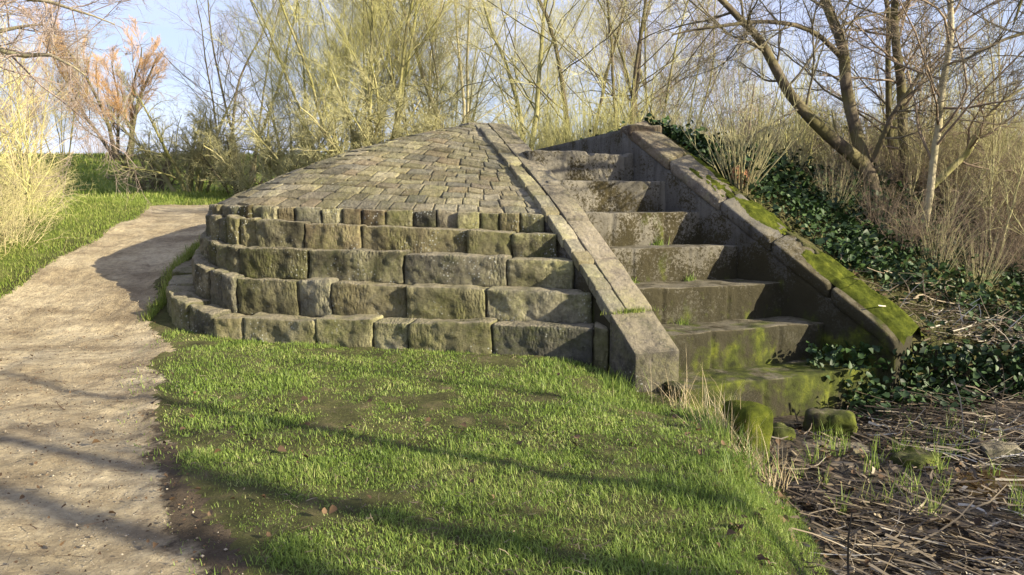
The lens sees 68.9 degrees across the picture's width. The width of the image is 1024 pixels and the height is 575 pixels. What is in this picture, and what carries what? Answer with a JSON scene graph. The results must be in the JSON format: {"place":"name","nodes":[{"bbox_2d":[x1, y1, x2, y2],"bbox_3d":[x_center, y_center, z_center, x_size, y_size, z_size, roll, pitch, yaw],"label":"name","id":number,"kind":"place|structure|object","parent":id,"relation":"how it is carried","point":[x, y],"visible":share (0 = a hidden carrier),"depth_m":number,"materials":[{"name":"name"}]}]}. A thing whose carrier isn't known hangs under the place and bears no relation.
{"place":"outdoors","nodes":[
{"label":"outdoors","id":0,"kind":"place"},
{"bbox_2d":[0,204,248,574],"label":"path","id":1,"kind":"structure","parent":0,"point":[113,263],"depth_m":5.37,"materials":[{"name":"gravel"}]},
{"bbox_2d":[0,305,239,574],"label":"path litter","id":2,"kind":"object","parent":1,"relation":"on","point":[79,485],"visible":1,"depth_m":4.75,"materials":[{"name":"brown plant"}]},
{"bbox_2d":[0,151,325,320],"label":"verge grass","id":3,"kind":"structure","parent":0,"point":[110,196],"depth_m":13.52,"materials":[{"name":"plant"}]},
{"bbox_2d":[0,134,1023,574],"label":"ground","id":4,"kind":"structure","parent":0,"point":[324,418],"depth_m":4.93,"materials":[{"name":"green plant"}]},
{"bbox_2d":[0,63,48,181],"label":"birch sapling","id":5,"kind":"object","parent":4,"relation":"on","point":[26,128],"visible":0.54,"depth_m":14.02,"materials":[{"name":"plant"}]},
{"bbox_2d":[0,24,59,181],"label":"willow tree","id":6,"kind":"object","parent":4,"relation":"on","point":[35,102],"visible":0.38,"depth_m":26.45,"materials":[{"name":"beige plant"}]},
{"bbox_2d":[0,47,66,226],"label":"birch sapling","id":7,"kind":"object","parent":4,"relation":"on","point":[29,174],"visible":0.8,"depth_m":11.42,"materials":[{"name":"beige plant"}]},
{"bbox_2d":[0,0,69,189],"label":"birch sapling","id":8,"kind":"object","parent":4,"relation":"on","point":[23,113],"visible":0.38,"depth_m":13.87,"materials":[{"name":"plant"}]},
{"bbox_2d":[0,6,75,203],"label":"birch sapling","id":9,"kind":"object","parent":4,"relation":"on","point":[12,159],"visible":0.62,"depth_m":13.11,"materials":[{"name":"brown plant"}]},
{"bbox_2d":[0,4,76,173],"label":"birch sapling","id":10,"kind":"object","parent":4,"relation":"on","point":[10,131],"visible":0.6,"depth_m":10.91,"materials":[{"name":"brown plant"}]},
{"bbox_2d":[0,19,83,191],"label":"birch sapling","id":11,"kind":"object","parent":4,"relation":"on","point":[41,135],"visible":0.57,"depth_m":14.59,"materials":[{"name":"brown plant"}]},
{"bbox_2d":[0,150,87,209],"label":"bramble clump","id":12,"kind":"object","parent":4,"relation":"on","point":[33,185],"visible":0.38,"depth_m":12.93,"materials":[{"name":"plant"}]},
{"bbox_2d":[0,171,88,253],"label":"bramble clump","id":13,"kind":"object","parent":4,"relation":"on","point":[17,223],"visible":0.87,"depth_m":10.67,"materials":[{"name":"plant"}]},
{"bbox_2d":[0,157,92,227],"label":"bramble clump","id":14,"kind":"object","parent":4,"relation":"on","point":[26,200],"visible":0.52,"depth_m":11.59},
{"bbox_2d":[0,152,101,203],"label":"bramble clump","id":15,"kind":"object","parent":4,"relation":"on","point":[43,184],"visible":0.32,"depth_m":13.43,"materials":[{"name":"plant"}]},
{"bbox_2d":[0,12,119,162],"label":"willow tree","id":16,"kind":"object","parent":4,"relation":"on","point":[55,116],"visible":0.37,"depth_m":30.08,"materials":[{"name":"orange plant"}]},
{"bbox_2d":[11,4,171,160],"bbox_3d":[-17.348,-8.543,31.184,5.786,6.624,3.292,-5,8,-34],"label":"willow tree","id":17,"kind":"object","parent":4,"relation":"on","point":[146,58],"visible":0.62,"depth_m":31.37,"materials":[{"name":"orange plant"}]},
{"bbox_2d":[0,0,183,219],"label":"overhanging birch","id":18,"kind":"object","parent":4,"relation":"on","point":[15,53],"visible":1,"depth_m":7.76,"materials":[{"name":"brown plant"}]},
{"bbox_2d":[98,118,189,191],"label":"thorn bush","id":19,"kind":"object","parent":4,"relation":"on","point":[143,184],"visible":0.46,"depth_m":22.56,"materials":[{"name":"green plant"}]},
{"bbox_2d":[82,64,273,192],"bbox_3d":[-8.817,-4.176,20.849,4.076,3.568,5.373,7,10,44],"label":"thorn bush","id":20,"kind":"object","parent":4,"relation":"on","point":[190,174],"visible":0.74,"depth_m":20.15,"materials":[{"name":"brown plant"}]},
{"bbox_2d":[165,0,286,141],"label":"alder tree","id":21,"kind":"object","parent":4,"relation":"on","point":[230,78],"visible":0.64,"depth_m":27.63,"materials":[{"name":"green plant"}]},
{"bbox_2d":[161,115,296,194],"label":"thorn bush","id":22,"kind":"object","parent":4,"relation":"on","point":[222,174],"visible":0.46,"depth_m":20.20,"materials":[{"name":"green plant"}]},
{"bbox_2d":[139,0,345,182],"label":"alder tree","id":23,"kind":"object","parent":4,"relation":"on","point":[217,70],"visible":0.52,"depth_m":25.57,"materials":[{"name":"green plant"}]},
{"bbox_2d":[192,88,336,194],"bbox_3d":[-5.920,-3.400,18.396,3.434,2.879,2.888,-2,7,-15],"label":"thorn bush","id":24,"kind":"object","parent":4,"relation":"on","point":[247,182],"visible":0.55,"depth_m":17.72,"materials":[{"name":"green plant"}]},
{"bbox_2d":[232,0,386,166],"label":"willow tree","id":25,"kind":"object","parent":4,"relation":"on","point":[276,94],"visible":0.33,"depth_m":22.13,"materials":[{"name":"yellow plant"}]},
{"bbox_2d":[216,88,403,179],"bbox_3d":[-4.669,-3.255,17.258,4.386,2.912,3.327,5,8,34],"label":"thorn bush","id":26,"kind":"object","parent":4,"relation":"on","point":[292,164],"visible":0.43,"depth_m":17.02,"materials":[{"name":"green plant"}]},
{"bbox_2d":[198,0,469,160],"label":"willow tree","id":27,"kind":"object","parent":4,"relation":"on","point":[278,56],"visible":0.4,"depth_m":19.42,"materials":[{"name":"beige plant"}]},
{"bbox_2d":[264,0,415,150],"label":"willow tree","id":28,"kind":"object","parent":4,"relation":"on","point":[337,55],"visible":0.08,"depth_m":28.21,"materials":[{"name":"yellow plant"}]},
{"bbox_2d":[284,41,433,164],"bbox_3d":[-3.433,-3.857,16.808,3.663,3.071,3.080,-4,8,-29],"label":"thorn bush","id":29,"kind":"object","parent":4,"relation":"on","point":[376,122],"visible":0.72,"depth_m":16.24,"materials":[{"name":"beige plant"}]},
{"bbox_2d":[250,0,486,154],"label":"willow tree","id":30,"kind":"object","parent":4,"relation":"on","point":[403,42],"visible":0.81,"depth_m":17.60,"materials":[{"name":"beige plant"}]},
{"bbox_2d":[166,124,608,370],"bbox_3d":[-2.370,-0.661,9.689,3.906,2.984,7.937,-4,8,-31],"label":"stone mound","id":31,"kind":"object","parent":4,"relation":"on","point":[437,239],"visible":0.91,"depth_m":8.32,"materials":[{"name":"stone"}]},
{"bbox_2d":[327,81,478,150],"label":"thorn bush","id":32,"kind":"object","parent":4,"relation":"on","point":[424,123],"visible":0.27,"depth_m":15.95,"materials":[{"name":"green plant"}]},
{"bbox_2d":[319,0,502,129],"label":"willow tree","id":33,"kind":"object","parent":4,"relation":"on","point":[437,76],"visible":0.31,"depth_m":20.14,"materials":[{"name":"yellow plant"}]},
{"bbox_2d":[386,86,498,137],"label":"thorn bush","id":34,"kind":"object","parent":4,"relation":"on","point":[471,110],"visible":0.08,"depth_m":17.48,"materials":[{"name":"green plant"}]},
{"bbox_2d":[312,0,581,128],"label":"alder tree","id":35,"kind":"object","parent":4,"relation":"on","point":[466,111],"visible":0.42,"depth_m":20.14,"materials":[{"name":"yellow plant"}]},
{"bbox_2d":[375,0,523,126],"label":"willow tree","id":36,"kind":"object","parent":4,"relation":"on","point":[486,67],"visible":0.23,"depth_m":28.55,"materials":[{"name":"yellow plant"}]},
{"bbox_2d":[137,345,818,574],"bbox_3d":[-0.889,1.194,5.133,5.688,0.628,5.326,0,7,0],"label":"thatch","id":37,"kind":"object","parent":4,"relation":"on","point":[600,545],"visible":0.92,"depth_m":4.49,"materials":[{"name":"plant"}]},
{"bbox_2d":[434,0,603,146],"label":"alder tree","id":38,"kind":"object","parent":4,"relation":"on","point":[537,108],"visible":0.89,"depth_m":17.03,"materials":[{"name":"beige plant"}]},
{"bbox_2d":[481,97,564,150],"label":"thorn bush","id":39,"kind":"object","parent":4,"relation":"on","point":[512,122],"visible":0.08,"depth_m":15.69,"materials":[{"name":"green plant"}]},
{"bbox_2d":[440,0,632,148],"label":"willow tree","id":40,"kind":"object","parent":4,"relation":"on","point":[535,48],"visible":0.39,"depth_m":24.82,"materials":[{"name":"yellow plant"}]},
{"bbox_2d":[518,94,588,149],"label":"osier bush","id":41,"kind":"object","parent":4,"relation":"on","point":[546,141],"visible":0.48,"depth_m":14.88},
{"bbox_2d":[459,122,678,392],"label":"wing wall","id":42,"kind":"structure","parent":4,"relation":"on","point":[605,280],"depth_m":7.61,"materials":[{"name":"concrete"}]},
{"bbox_2d":[465,0,679,141],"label":"alder tree","id":43,"kind":"object","parent":4,"relation":"on","point":[559,69],"visible":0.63,"depth_m":16.39,"materials":[{"name":"beige plant"}]},
{"bbox_2d":[526,59,638,144],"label":"osier bush","id":44,"kind":"object","parent":4,"relation":"on","point":[570,123],"visible":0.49,"depth_m":14.36,"materials":[{"name":"plant"}]},
{"bbox_2d":[540,46,661,141],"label":"osier bush","id":45,"kind":"object","parent":4,"relation":"on","point":[590,123],"visible":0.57,"depth_m":14.06,"materials":[{"name":"plant"}]},
{"bbox_2d":[489,0,756,129],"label":"alder tree","id":46,"kind":"object","parent":4,"relation":"on","point":[637,65],"visible":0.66,"depth_m":16.28,"materials":[{"name":"brown plant"}]},
{"bbox_2d":[590,82,658,133],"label":"osier bush","id":47,"kind":"object","parent":4,"relation":"on","point":[612,124],"visible":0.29,"depth_m":13.56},
{"bbox_2d":[567,0,712,125],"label":"willow tree","id":48,"kind":"object","parent":4,"relation":"on","point":[628,66],"visible":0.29,"depth_m":25.11,"materials":[{"name":"yellow plant"}]},
{"bbox_2d":[543,0,788,133],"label":"willow tree","id":49,"kind":"object","parent":4,"relation":"on","point":[622,58],"visible":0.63,"depth_m":17.09,"materials":[{"name":"beige plant"}]},
{"bbox_2d":[522,150,878,421],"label":"spillway steps","id":50,"kind":"structure","parent":4,"relation":"on","point":[748,338],"depth_m":8.00,"materials":[{"name":"concrete"}]},
{"bbox_2d":[646,61,759,137],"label":"osier bush","id":51,"kind":"object","parent":4,"relation":"on","point":[696,122],"visible":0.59,"depth_m":11.25,"materials":[{"name":"plant"}]},
{"bbox_2d":[679,410,759,450],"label":"grass tuft","id":52,"kind":"object","parent":4,"relation":"on","point":[726,436],"visible":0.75,"depth_m":5.36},
{"bbox_2d":[657,25,797,137],"bbox_3d":[8.857,-6.925,28.920,5.086,7.185,5.777,-5,9,-36],"label":"willow tree","id":53,"kind":"object","parent":4,"relation":"on","point":[771,89],"visible":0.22,"depth_m":27.72,"materials":[{"name":"beige plant"}]},
{"bbox_2d":[678,427,779,478],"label":"grass tuft","id":54,"kind":"object","parent":4,"relation":"on","point":[740,459],"visible":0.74,"depth_m":4.54,"materials":[{"name":"plant"}]},
{"bbox_2d":[538,121,924,404],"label":"wing wall","id":55,"kind":"structure","parent":4,"relation":"on","point":[837,299],"depth_m":8.41,"materials":[{"name":"concrete"}]},
{"bbox_2d":[643,62,864,142],"bbox_3d":[7.500,-4.709,23.725,5.025,4.399,6.624,-7,10,-44],"label":"bush","id":56,"kind":"object","parent":4,"relation":"on","point":[746,115],"visible":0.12,"depth_m":22.75,"materials":[{"name":"plant"}]},
{"bbox_2d":[671,24,851,193],"bbox_3d":[3.016,-2.137,9.184,1.879,2.064,2.007,0,7,0],"label":"sallow stump","id":57,"kind":"object","parent":4,"relation":"on","point":[749,177],"visible":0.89,"depth_m":9.12,"materials":[{"name":"plant"}]},
{"bbox_2d":[706,91,820,164],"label":"thorn bush","id":58,"kind":"object","parent":4,"relation":"on","point":[777,127],"visible":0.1,"depth_m":15.87,"materials":[{"name":"brown plant"}]},
{"bbox_2d":[724,102,830,167],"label":"thorn bush","id":59,"kind":"object","parent":4,"relation":"on","point":[768,137],"visible":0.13,"depth_m":15.19,"materials":[{"name":"brown plant"}]},
{"bbox_2d":[731,14,825,162],"bbox_3d":[5.194,-3.446,14.287,1.507,3.452,1.908,-6,9,-41],"label":"sapling","id":60,"kind":"object","parent":4,"relation":"on","point":[787,108],"visible":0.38,"depth_m":14.04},
{"bbox_2d":[598,0,974,201],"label":"forked alder","id":61,"kind":"object","parent":4,"relation":"on","point":[824,131],"visible":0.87,"depth_m":10.15,"materials":[{"name":"brown plant"}]},
{"bbox_2d":[768,115,819,167],"bbox_3d":[4.027,-2.084,10.777,0.921,0.831,0.829,4,8,29],"label":"dead dock","id":62,"kind":"object","parent":4,"relation":"on","point":[793,151],"visible":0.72,"depth_m":10.67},
{"bbox_2d":[580,111,1023,427],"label":"ivy","id":63,"kind":"object","parent":4,"relation":"on","point":[854,237],"visible":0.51,"depth_m":8.56,"materials":[{"name":"green plant"}]},
{"bbox_2d":[759,8,851,155],"bbox_3d":[4.794,-3.162,12.325,1.585,2.952,0.994,0,7,2],"label":"sapling","id":64,"kind":"object","parent":4,"relation":"on","point":[801,119],"visible":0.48,"depth_m":12.28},
{"bbox_2d":[803,142,870,207],"bbox_3d":[4.285,-1.492,9.778,0.923,0.896,0.885,-4,8,-30],"label":"dead dock","id":65,"kind":"object","parent":4,"relation":"on","point":[833,189],"visible":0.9,"depth_m":9.76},
{"bbox_2d":[806,116,886,186],"bbox_3d":[4.862,-1.965,10.589,1.028,1.109,1.214,-1,7,-12],"label":"dead dock","id":66,"kind":"object","parent":4,"relation":"on","point":[847,161],"visible":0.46,"depth_m":10.62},
{"bbox_2d":[671,342,1023,574],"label":"stream bed","id":67,"kind":"object","parent":4,"relation":"on","point":[841,471],"visible":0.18,"depth_m":5.12,"materials":[{"name":"soil"}]},
{"bbox_2d":[37,143,1023,574],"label":"fallen leaves","id":68,"kind":"object","parent":67,"relation":"on","point":[729,531],"depth_m":5.93,"materials":[{"name":"plant"}]},
{"bbox_2d":[632,346,711,412],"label":"straw tuft","id":69,"kind":"object","parent":67,"relation":"on","point":[676,403],"visible":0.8,"depth_m":6.49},
{"bbox_2d":[660,401,723,427],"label":"grass tuft","id":70,"kind":"object","parent":67,"relation":"on","point":[697,414],"visible":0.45,"depth_m":6.09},
{"bbox_2d":[674,393,770,462],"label":"straw tuft","id":71,"kind":"object","parent":67,"relation":"on","point":[731,431],"visible":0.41,"depth_m":5.62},
{"bbox_2d":[723,400,772,465],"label":"mossy block","id":72,"kind":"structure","parent":67,"relation":"on","point":[758,413],"depth_m":5.65,"materials":[{"name":"stone"}]},
{"bbox_2d":[732,428,818,491],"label":"straw tuft","id":73,"kind":"object","parent":67,"relation":"on","point":[773,475],"visible":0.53,"depth_m":5.12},
{"bbox_2d":[771,422,795,439],"bbox_3d":[2.274,1.275,6.343,0.248,0.238,0.228,0,7,0],"label":"stream stone","id":74,"kind":"object","parent":67,"relation":"on","point":[780,430],"visible":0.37,"depth_m":6.26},
{"bbox_2d":[802,440,870,454],"bbox_3d":[2.657,1.355,6.155,0.582,0.162,0.275,1,7,11],"label":"stream stone","id":75,"kind":"object","parent":67,"relation":"on","point":[856,451],"visible":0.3,"depth_m":6.12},
{"bbox_2d":[751,212,1023,574],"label":"reed litter","id":76,"kind":"object","parent":67,"relation":"on","point":[870,545],"visible":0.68,"depth_m":5.04,"materials":[{"name":"plant"}]},
{"bbox_2d":[771,407,1023,518],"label":"sedge","id":77,"kind":"object","parent":67,"relation":"on","point":[1018,493],"visible":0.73,"depth_m":5.53,"materials":[{"name":"green plant"}]},
{"bbox_2d":[888,444,940,468],"bbox_3d":[3.090,1.356,5.763,0.418,0.216,0.307,-5,8,-35],"label":"stream stone","id":78,"kind":"object","parent":67,"relation":"on","point":[923,458],"visible":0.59,"depth_m":5.69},
{"bbox_2d":[969,439,1021,463],"bbox_3d":[3.851,1.308,5.955,0.327,0.181,0.269,0,7,0],"label":"stream stone","id":79,"kind":"object","parent":67,"relation":"on","point":[999,448],"visible":0.7,"depth_m":5.85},
{"bbox_2d":[682,146,1023,354],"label":"bank grass","id":80,"kind":"structure","parent":4,"relation":"on","point":[880,262],"depth_m":8.69,"materials":[{"name":"plant"}]},
{"bbox_2d":[851,167,909,227],"bbox_3d":[4.692,-1.144,9.581,0.870,0.873,0.967,-1,7,-6],"label":"dead dock","id":81,"kind":"object","parent":4,"relation":"on","point":[877,207],"visible":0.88,"depth_m":9.49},
{"bbox_2d":[800,70,975,175],"bbox_3d":[6.082,-2.499,12.265,2.513,2.107,2.113,5,9,38],"label":"thorn bush","id":82,"kind":"object","parent":4,"relation":"on","point":[845,127],"visible":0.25,"depth_m":12.20,"materials":[{"name":"brown plant"}]},
{"bbox_2d":[795,0,984,172],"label":"slim alder","id":83,"kind":"object","parent":4,"relation":"on","point":[888,96],"visible":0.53,"depth_m":11.73,"materials":[{"name":"brown plant"}]},
{"bbox_2d":[866,185,933,251],"bbox_3d":[4.757,-0.844,9.154,0.839,0.848,0.874,3,8,26],"label":"dead dock","id":84,"kind":"object","parent":4,"relation":"on","point":[903,230],"visible":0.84,"depth_m":9.13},
{"bbox_2d":[787,0,1015,187],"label":"slim alder","id":85,"kind":"object","parent":4,"relation":"on","point":[900,89],"visible":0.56,"depth_m":10.82,"materials":[{"name":"brown plant"}]},
{"bbox_2d":[821,108,990,188],"bbox_3d":[6.081,-2.058,11.312,2.748,1.520,2.558,-4,8,-29],"label":"bramble clump","id":86,"kind":"object","parent":4,"relation":"on","point":[891,167],"visible":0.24,"depth_m":11.14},
{"bbox_2d":[888,96,934,205],"bbox_3d":[5.727,-1.984,10.616,0.930,1.732,0.583,-4,8,-28],"label":"sapling","id":87,"kind":"object","parent":4,"relation":"on","point":[918,167],"visible":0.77,"depth_m":10.55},
{"bbox_2d":[816,0,1023,231],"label":"pale alder","id":88,"kind":"object","parent":4,"relation":"on","point":[940,100],"visible":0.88,"depth_m":9.56,"materials":[{"name":"beige plant"}]},
{"bbox_2d":[817,155,1023,255],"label":"bramble clump","id":89,"kind":"object","parent":4,"relation":"on","point":[948,217],"visible":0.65,"depth_m":9.29,"materials":[{"name":"plant"}]},
{"bbox_2d":[848,100,1021,192],"bbox_3d":[6.219,-2.086,11.683,2.664,1.582,2.862,2,7,15],"label":"bramble clump","id":90,"kind":"object","parent":4,"relation":"on","point":[958,135],"visible":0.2,"depth_m":11.14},
{"bbox_2d":[894,203,978,274],"bbox_3d":[5.101,-0.603,8.994,0.971,0.887,0.823,-1,7,-8],"label":"dead dock","id":91,"kind":"object","parent":4,"relation":"on","point":[944,247],"visible":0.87,"depth_m":8.96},
{"bbox_2d":[897,3,978,164],"bbox_3d":[6.949,-3.378,12.408,1.488,4.007,2.259,3,7,21],"label":"sapling","id":92,"kind":"object","parent":4,"relation":"on","point":[919,107],"visible":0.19,"depth_m":12.18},
{"bbox_2d":[883,1,995,164],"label":"sapling","id":93,"kind":"object","parent":4,"relation":"on","point":[953,65],"visible":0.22,"depth_m":12.47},
{"bbox_2d":[865,0,1023,131],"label":"overhanging alder","id":94,"kind":"object","parent":4,"relation":"on","point":[1020,4],"visible":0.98,"depth_m":7.59,"materials":[{"name":"brown plant"}]},
{"bbox_2d":[878,122,1016,198],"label":"bramble clump","id":95,"kind":"object","parent":4,"relation":"on","point":[920,180],"visible":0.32,"depth_m":10.80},
{"bbox_2d":[925,127,972,241],"bbox_3d":[5.806,-1.355,9.906,0.836,1.556,0.524,-6,9,-41],"label":"sapling","id":96,"kind":"object","parent":4,"relation":"on","point":[947,183],"visible":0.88,"depth_m":9.84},
{"bbox_2d":[884,127,1023,228],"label":"bramble clump","id":97,"kind":"object","parent":4,"relation":"on","point":[972,200],"visible":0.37,"depth_m":10.29,"materials":[{"name":"plant"}]},
{"bbox_2d":[891,139,1023,203],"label":"bramble clump","id":98,"kind":"object","parent":4,"relation":"on","point":[956,171],"visible":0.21,"depth_m":10.94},
{"bbox_2d":[894,77,1023,182],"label":"thorn bush","id":99,"kind":"object","parent":4,"relation":"on","point":[1014,118],"visible":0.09,"depth_m":12.12,"materials":[{"name":"brown plant"}]},
{"bbox_2d":[913,152,1023,250],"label":"bramble clump","id":100,"kind":"object","parent":4,"relation":"on","point":[1009,239],"visible":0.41,"depth_m":10.04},
{"bbox_2d":[934,214,1022,288],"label":"dead dock","id":101,"kind":"object","parent":4,"relation":"on","point":[980,266],"visible":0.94,"depth_m":8.88,"materials":[{"name":"plant"}]},
{"bbox_2d":[934,50,1023,188],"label":"leaning sapling","id":102,"kind":"object","parent":4,"relation":"on","point":[969,147],"visible":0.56,"depth_m":9.96,"materials":[{"name":"brown plant"}]},
{"bbox_2d":[934,156,1023,228],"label":"bramble clump","id":103,"kind":"object","parent":4,"relation":"on","point":[994,192],"visible":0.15,"depth_m":10.51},
{"bbox_2d":[935,211,1023,276],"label":"bramble clump","id":104,"kind":"object","parent":4,"relation":"on","point":[1005,249],"visible":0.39,"depth_m":9.49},
{"bbox_2d":[944,0,1023,199],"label":"sapling","id":105,"kind":"object","parent":4,"relation":"on","point":[992,69],"visible":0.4,"depth_m":10.97,"materials":[{"name":"brown plant"}]},
{"bbox_2d":[945,11,1023,182],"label":"sapling","id":106,"kind":"object","parent":4,"relation":"on","point":[992,88],"visible":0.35,"depth_m":11.27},
{"bbox_2d":[953,54,1017,214],"bbox_3d":[6.887,-2.103,10.844,0.869,2.580,1.385,4,8,30],"label":"sapling","id":107,"kind":"object","parent":4,"relation":"on","point":[989,132],"visible":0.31,"depth_m":10.68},
{"bbox_2d":[950,217,1023,280],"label":"bramble clump","id":108,"kind":"object","parent":4,"relation":"on","point":[1019,254],"visible":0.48,"depth_m":9.40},
{"bbox_2d":[958,61,1023,256],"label":"sapling","id":109,"kind":"object","parent":4,"relation":"on","point":[1015,192],"visible":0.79,"depth_m":9.77,"materials":[{"name":"plant"}]},
{"bbox_2d":[0,0,1023,153],"label":"sky","id":110,"kind":"structure","parent":0,"point":[166,28],"materials":[{"name":"blue"}]},
{"bbox_2d":[932,467,1023,506],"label":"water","id":111,"kind":"structure","parent":0,"point":[1010,472],"depth_m":5.38,"materials":[{"name":"brown liquid"}]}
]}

